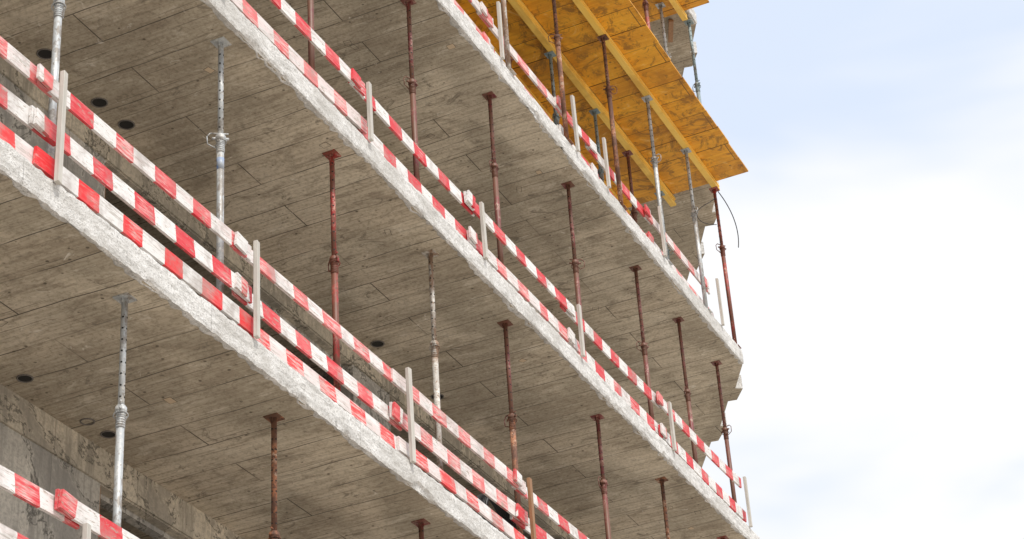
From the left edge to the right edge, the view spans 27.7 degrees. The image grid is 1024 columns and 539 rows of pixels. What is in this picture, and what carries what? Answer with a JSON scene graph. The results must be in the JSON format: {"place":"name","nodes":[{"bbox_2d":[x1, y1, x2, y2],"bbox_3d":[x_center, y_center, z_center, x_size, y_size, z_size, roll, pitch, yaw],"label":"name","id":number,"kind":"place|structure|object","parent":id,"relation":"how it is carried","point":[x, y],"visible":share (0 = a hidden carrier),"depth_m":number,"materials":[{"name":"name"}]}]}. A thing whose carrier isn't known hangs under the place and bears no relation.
{"place":"outdoors","nodes":[
{"label":"outdoors","id":0,"kind":"place"},
{"bbox_2d":[473,493,516,538],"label":"electric cable coil","id":1,"kind":"object","parent":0,"point":[499,510],"visible":0.25,"depth_m":22.19,"materials":[{"name":"black rubber"}]},
{"bbox_2d":[683,0,1023,538],"label":"sky","id":2,"kind":"structure","parent":0,"point":[876,271],"materials":[{"name":"white"}]},
{"bbox_3d":[-8.042,-4.982,29.814,12.025,3.059,32.000,-16,-33,20],"label":"wall","id":3,"kind":"object","parent":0,"visible":0},
{"bbox_2d":[630,0,708,21],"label":"timber formwork","id":4,"kind":"object","parent":3,"relation":"on","point":[678,7],"visible":0.31,"depth_m":35.01,"materials":[{"name":"wood"}]},
{"bbox_2d":[650,10,696,76],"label":"floor slab","id":5,"kind":"structure","parent":3,"relation":"on","point":[679,48],"depth_m":35.90,"materials":[{"name":"concrete"}]},
{"bbox_2d":[668,19,673,41],"bbox_3d":[2.711,-4.099,35.517,0.080,0.100,0.550,-4,-33,0],"label":"timber offcut","id":6,"kind":"object","parent":5,"relation":"attached to","point":[670,30],"visible":1,"depth_m":35.47,"materials":[{"name":"brown wood"}]},
{"bbox_2d":[686,8,696,24],"bbox_3d":[-2.346,-9.908,25.453,0.135,0.275,25.625,-16,-33,20],"label":"slab edge","id":7,"kind":"object","parent":5,"relation":"attached to","point":[691,14],"visible":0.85,"depth_m":35.40,"materials":[{"name":"concrete"}]},
{"bbox_3d":[-6.774,12.115,19.671,12.025,3.299,32.000,-16,-33,20],"label":"wall","id":8,"kind":"object","parent":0,"visible":0},
{"bbox_3d":[-5.702,10.652,20.816,13.970,0.240,33.444,-16,-33,20],"label":"floor slab","id":9,"kind":"object","parent":8,"relation":"on","visible":0},
{"bbox_2d":[0,40,700,529],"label":"mortar patches","id":10,"kind":"object","parent":9,"relation":"on","point":[324,146],"visible":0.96,"depth_m":24.50,"materials":[{"name":"concrete"}]},
{"bbox_3d":[-6.992,9.180,21.412,12.025,3.059,32.000,-16,-33,20],"label":"wall","id":11,"kind":"object","parent":9,"relation":"on","visible":0},
{"bbox_3d":[-5.912,7.820,22.496,13.970,0.240,33.444,-16,-33,20],"label":"floor slab","id":12,"kind":"object","parent":11,"relation":"on","visible":0},
{"bbox_2d":[0,384,243,538],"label":"wall","id":13,"kind":"structure","parent":12,"relation":"on","point":[39,447],"depth_m":18.01,"materials":[{"name":"concrete"}]},
{"bbox_2d":[0,174,479,538],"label":"floor slab","id":14,"kind":"structure","parent":13,"relation":"on","point":[203,443],"depth_m":17.86,"materials":[{"name":"concrete"}]},
{"bbox_2d":[46,0,65,158],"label":"steel prop","id":15,"kind":"object","parent":14,"relation":"on","point":[59,10],"visible":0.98,"depth_m":16.32,"materials":[{"name":"silver metal"}]},
{"bbox_2d":[206,36,231,313],"bbox_3d":[-2.569,-0.750,18.191,0.172,3.060,0.146,-16,-32,20],"label":"steel prop","id":16,"kind":"object","parent":14,"relation":"on","point":[220,44],"visible":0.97,"depth_m":18.36,"materials":[{"name":"grey metal"}]},
{"bbox_2d":[0,138,508,538],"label":"slab edge","id":17,"kind":"object","parent":14,"relation":"attached to","point":[133,260],"visible":1,"depth_m":17.02,"materials":[{"name":"concrete"}]},
{"bbox_2d":[0,36,588,538],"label":"guardrail","id":18,"kind":"object","parent":17,"relation":"on","point":[42,126],"visible":0.98,"depth_m":17.62,"materials":[{"name":"red paint"}]},
{"bbox_2d":[0,57,573,538],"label":"wall","id":19,"kind":"structure","parent":14,"relation":"on","point":[272,295],"depth_m":22.02,"materials":[{"name":"concrete"}]},
{"bbox_2d":[0,0,745,538],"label":"floor slab","id":20,"kind":"structure","parent":19,"relation":"on","point":[142,64],"depth_m":22.10,"materials":[{"name":"concrete"}]},
{"bbox_2d":[307,0,314,69],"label":"steel prop","id":21,"kind":"object","parent":20,"relation":"on","point":[311,46],"depth_m":21.05,"materials":[{"name":"red paint"}]},
{"bbox_2d":[400,0,419,181],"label":"steel prop","id":22,"kind":"object","parent":20,"relation":"on","point":[411,81],"visible":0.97,"depth_m":23.26,"materials":[{"name":"red paint"}]},
{"bbox_2d":[324,96,562,337],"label":"wall","id":23,"kind":"structure","parent":20,"relation":"on","point":[491,266],"depth_m":29.19,"materials":[{"name":"concrete"}]},
{"bbox_2d":[246,0,742,467],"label":"floor slab","id":24,"kind":"structure","parent":23,"relation":"on","point":[456,83],"depth_m":27.45,"materials":[{"name":"concrete"}]},
{"bbox_2d":[501,0,516,74],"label":"steel prop","id":25,"kind":"object","parent":24,"relation":"on","point":[506,35],"visible":0.89,"depth_m":25.90,"materials":[{"name":"grey metal"}]},
{"bbox_2d":[544,51,559,124],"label":"steel prop","id":26,"kind":"object","parent":24,"relation":"on","point":[555,115],"visible":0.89,"depth_m":29.91,"materials":[{"name":"blue paint"}]},
{"bbox_2d":[548,0,573,144],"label":"steel prop","id":27,"kind":"object","parent":24,"relation":"on","point":[557,37],"visible":1,"depth_m":27.61,"materials":[{"name":"brown metal"}]},
{"bbox_2d":[435,0,743,363],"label":"slab edge","id":28,"kind":"object","parent":24,"relation":"attached to","point":[466,29],"visible":1,"depth_m":27.29,"materials":[{"name":"concrete"}]},
{"bbox_2d":[452,0,724,325],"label":"guardrail","id":29,"kind":"object","parent":28,"relation":"on","point":[555,101],"visible":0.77,"depth_m":28.05,"materials":[{"name":"red paint"}]},
{"bbox_2d":[589,108,604,181],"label":"steel prop","id":30,"kind":"object","parent":24,"relation":"on","point":[594,113],"visible":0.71,"depth_m":31.25,"materials":[{"name":"blue paint"}]},
{"bbox_2d":[597,34,627,209],"bbox_3d":[1.427,-2.094,29.249,0.181,2.920,0.140,-16,-32,20],"label":"steel prop","id":31,"kind":"object","parent":24,"relation":"on","point":[603,38],"visible":1,"depth_m":29.24,"materials":[{"name":"brown metal"}]},
{"bbox_2d":[622,150,637,222],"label":"steel prop","id":32,"kind":"object","parent":24,"relation":"on","point":[627,155],"visible":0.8,"depth_m":32.27,"materials":[{"name":"red paint"}]},
{"bbox_2d":[641,95,672,264],"bbox_3d":[2.154,-1.337,30.615,0.196,2.920,0.140,-16,-33,20],"label":"steel prop","id":33,"kind":"object","parent":24,"relation":"on","point":[653,158],"visible":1,"depth_m":30.73,"materials":[{"name":"silver metal"}]},
{"bbox_2d":[654,191,673,259],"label":"steel prop","id":34,"kind":"object","parent":24,"relation":"on","point":[663,194],"visible":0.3,"depth_m":33.30,"materials":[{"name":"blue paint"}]},
{"bbox_2d":[680,147,712,312],"bbox_3d":[2.836,-0.623,31.903,0.166,2.920,0.154,-16,-33,20],"label":"steel prop","id":35,"kind":"object","parent":24,"relation":"on","point":[694,212],"visible":1,"depth_m":31.88,"materials":[{"name":"silver metal"}]},
{"bbox_2d":[709,186,740,348],"bbox_3d":[3.365,-0.049,32.936,0.143,2.920,0.174,-16,-33,20],"label":"steel prop","id":36,"kind":"object","parent":24,"relation":"on","point":[721,247],"visible":0.99,"depth_m":32.93,"materials":[{"name":"red paint"}]},
{"bbox_2d":[697,198,716,224],"bbox_3d":[3.119,-0.987,33.339,0.488,0.558,0.106,20,-38,-35],"label":"electric cable","id":37,"kind":"object","parent":36,"relation":"attached to","point":[701,207],"visible":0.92,"depth_m":33.25,"materials":[{"name":"black rubber"}]},
{"bbox_2d":[718,191,738,247],"bbox_3d":[3.513,-0.809,33.594,0.036,0.859,0.497,-23,-35,28],"label":"electric cable","id":38,"kind":"object","parent":36,"relation":"attached to","point":[733,218],"visible":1,"depth_m":33.69,"materials":[{"name":"black rubber"}]},
{"bbox_3d":[-7.832,-2.149,28.134,12.025,3.059,32.000,-16,-33,20],"label":"wall","id":39,"kind":"object","parent":24,"relation":"on","visible":0},
{"bbox_2d":[455,0,747,214],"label":"timber formwork","id":40,"kind":"object","parent":39,"relation":"on","point":[640,63],"visible":0.62,"depth_m":31.25,"materials":[{"name":"wood"}]},
{"bbox_2d":[628,184,718,280],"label":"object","id":41,"kind":"structure","parent":39,"relation":"on","point":[679,226],"depth_m":34.74,"materials":[{"name":"concrete"}]},
{"bbox_2d":[642,0,650,29],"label":"steel prop","id":42,"kind":"object","parent":41,"relation":"on","point":[645,3],"visible":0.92,"depth_m":32.91,"materials":[{"name":"red paint"}]},
{"bbox_2d":[655,2,670,58],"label":"steel prop","id":43,"kind":"object","parent":41,"relation":"on","point":[660,5],"visible":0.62,"depth_m":34.64,"materials":[{"name":"grey metal"}]},
{"bbox_2d":[684,19,701,103],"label":"steel prop","id":44,"kind":"object","parent":41,"relation":"on","point":[696,85],"visible":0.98,"depth_m":34.87,"materials":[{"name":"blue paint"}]},
{"bbox_2d":[200,0,759,538],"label":"slab edge","id":45,"kind":"object","parent":20,"relation":"attached to","point":[240,26],"visible":1,"depth_m":22.30,"materials":[{"name":"concrete"}]},
{"bbox_2d":[230,0,752,527],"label":"guardrail","id":46,"kind":"object","parent":45,"relation":"on","point":[364,128],"visible":0.95,"depth_m":23.27,"materials":[{"name":"red paint"}]},
{"bbox_2d":[482,91,503,264],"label":"steel prop","id":47,"kind":"object","parent":20,"relation":"on","point":[489,97],"visible":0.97,"depth_m":24.98,"materials":[{"name":"red paint"}]},
{"bbox_2d":[561,181,585,349],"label":"steel prop","id":48,"kind":"object","parent":20,"relation":"on","point":[575,262],"visible":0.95,"depth_m":26.90,"materials":[{"name":"red paint"}]},
{"bbox_2d":[629,265,653,418],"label":"steel prop","id":49,"kind":"object","parent":20,"relation":"on","point":[635,269],"visible":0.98,"depth_m":28.81,"materials":[{"name":"red paint"}]},
{"bbox_2d":[672,317,697,463],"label":"steel prop","id":50,"kind":"object","parent":20,"relation":"on","point":[677,320],"visible":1,"depth_m":30.20,"materials":[{"name":"red paint"}]},
{"bbox_2d":[711,360,738,516],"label":"steel prop","id":51,"kind":"object","parent":20,"relation":"on","point":[725,431],"visible":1,"depth_m":31.46,"materials":[{"name":"red paint"}]},
{"bbox_2d":[322,149,340,391],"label":"steel prop","id":52,"kind":"object","parent":14,"relation":"on","point":[331,156],"visible":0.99,"depth_m":19.97,"materials":[{"name":"red paint"}]},
{"bbox_2d":[422,249,443,486],"bbox_3d":[-0.781,1.144,21.606,0.140,3.060,0.190,-16,-33,20],"label":"steel prop","id":53,"kind":"object","parent":14,"relation":"on","point":[429,255],"visible":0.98,"depth_m":21.74,"materials":[{"name":"silver metal"}]},
{"bbox_2d":[497,319,522,534],"bbox_3d":[-0.001,1.937,23.040,0.191,3.060,0.140,-16,-33,20],"label":"steel prop","id":54,"kind":"object","parent":14,"relation":"on","point":[505,325],"visible":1,"depth_m":23.21,"materials":[{"name":"red paint"}]},
{"bbox_2d":[590,414,610,538],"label":"steel prop","id":55,"kind":"object","parent":14,"relation":"on","point":[597,418],"visible":1,"depth_m":25.53,"materials":[{"name":"red paint"}]},
{"bbox_2d":[655,476,669,538],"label":"steel prop","id":56,"kind":"object","parent":14,"relation":"on","point":[661,480],"visible":1,"depth_m":27.56,"materials":[{"name":"red paint"}]},
{"bbox_2d":[717,535,728,538],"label":"steel prop","id":57,"kind":"object","parent":14,"relation":"on","point":[724,537],"visible":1,"depth_m":29.57,"materials":[{"name":"red paint"}]},
{"bbox_2d":[112,292,136,526],"bbox_3d":[-2.933,1.546,15.533,0.143,3.060,0.174,-16,-33,20],"label":"steel prop","id":58,"kind":"object","parent":12,"relation":"on","point":[124,300],"visible":0.98,"depth_m":15.74,"materials":[{"name":"silver metal"}]},
{"bbox_2d":[263,412,284,538],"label":"steel prop","id":59,"kind":"object","parent":12,"relation":"on","point":[273,419],"visible":1,"depth_m":17.93,"materials":[{"name":"brown metal"}]},
{"bbox_2d":[411,518,429,538],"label":"steel prop","id":60,"kind":"object","parent":12,"relation":"on","point":[420,524],"visible":1,"depth_m":20.32,"materials":[{"name":"red paint"}]},
{"bbox_3d":[-1.294,4.252,17.051,0.126,0.277,25.625,-16,-33,20],"label":"slab edge","id":61,"kind":"object","parent":12,"relation":"attached to","visible":0},
{"bbox_2d":[0,465,138,538],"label":"guardrail","id":62,"kind":"object","parent":61,"relation":"on","point":[64,506],"visible":1,"depth_m":14.32,"materials":[{"name":"red paint"}]}
]}

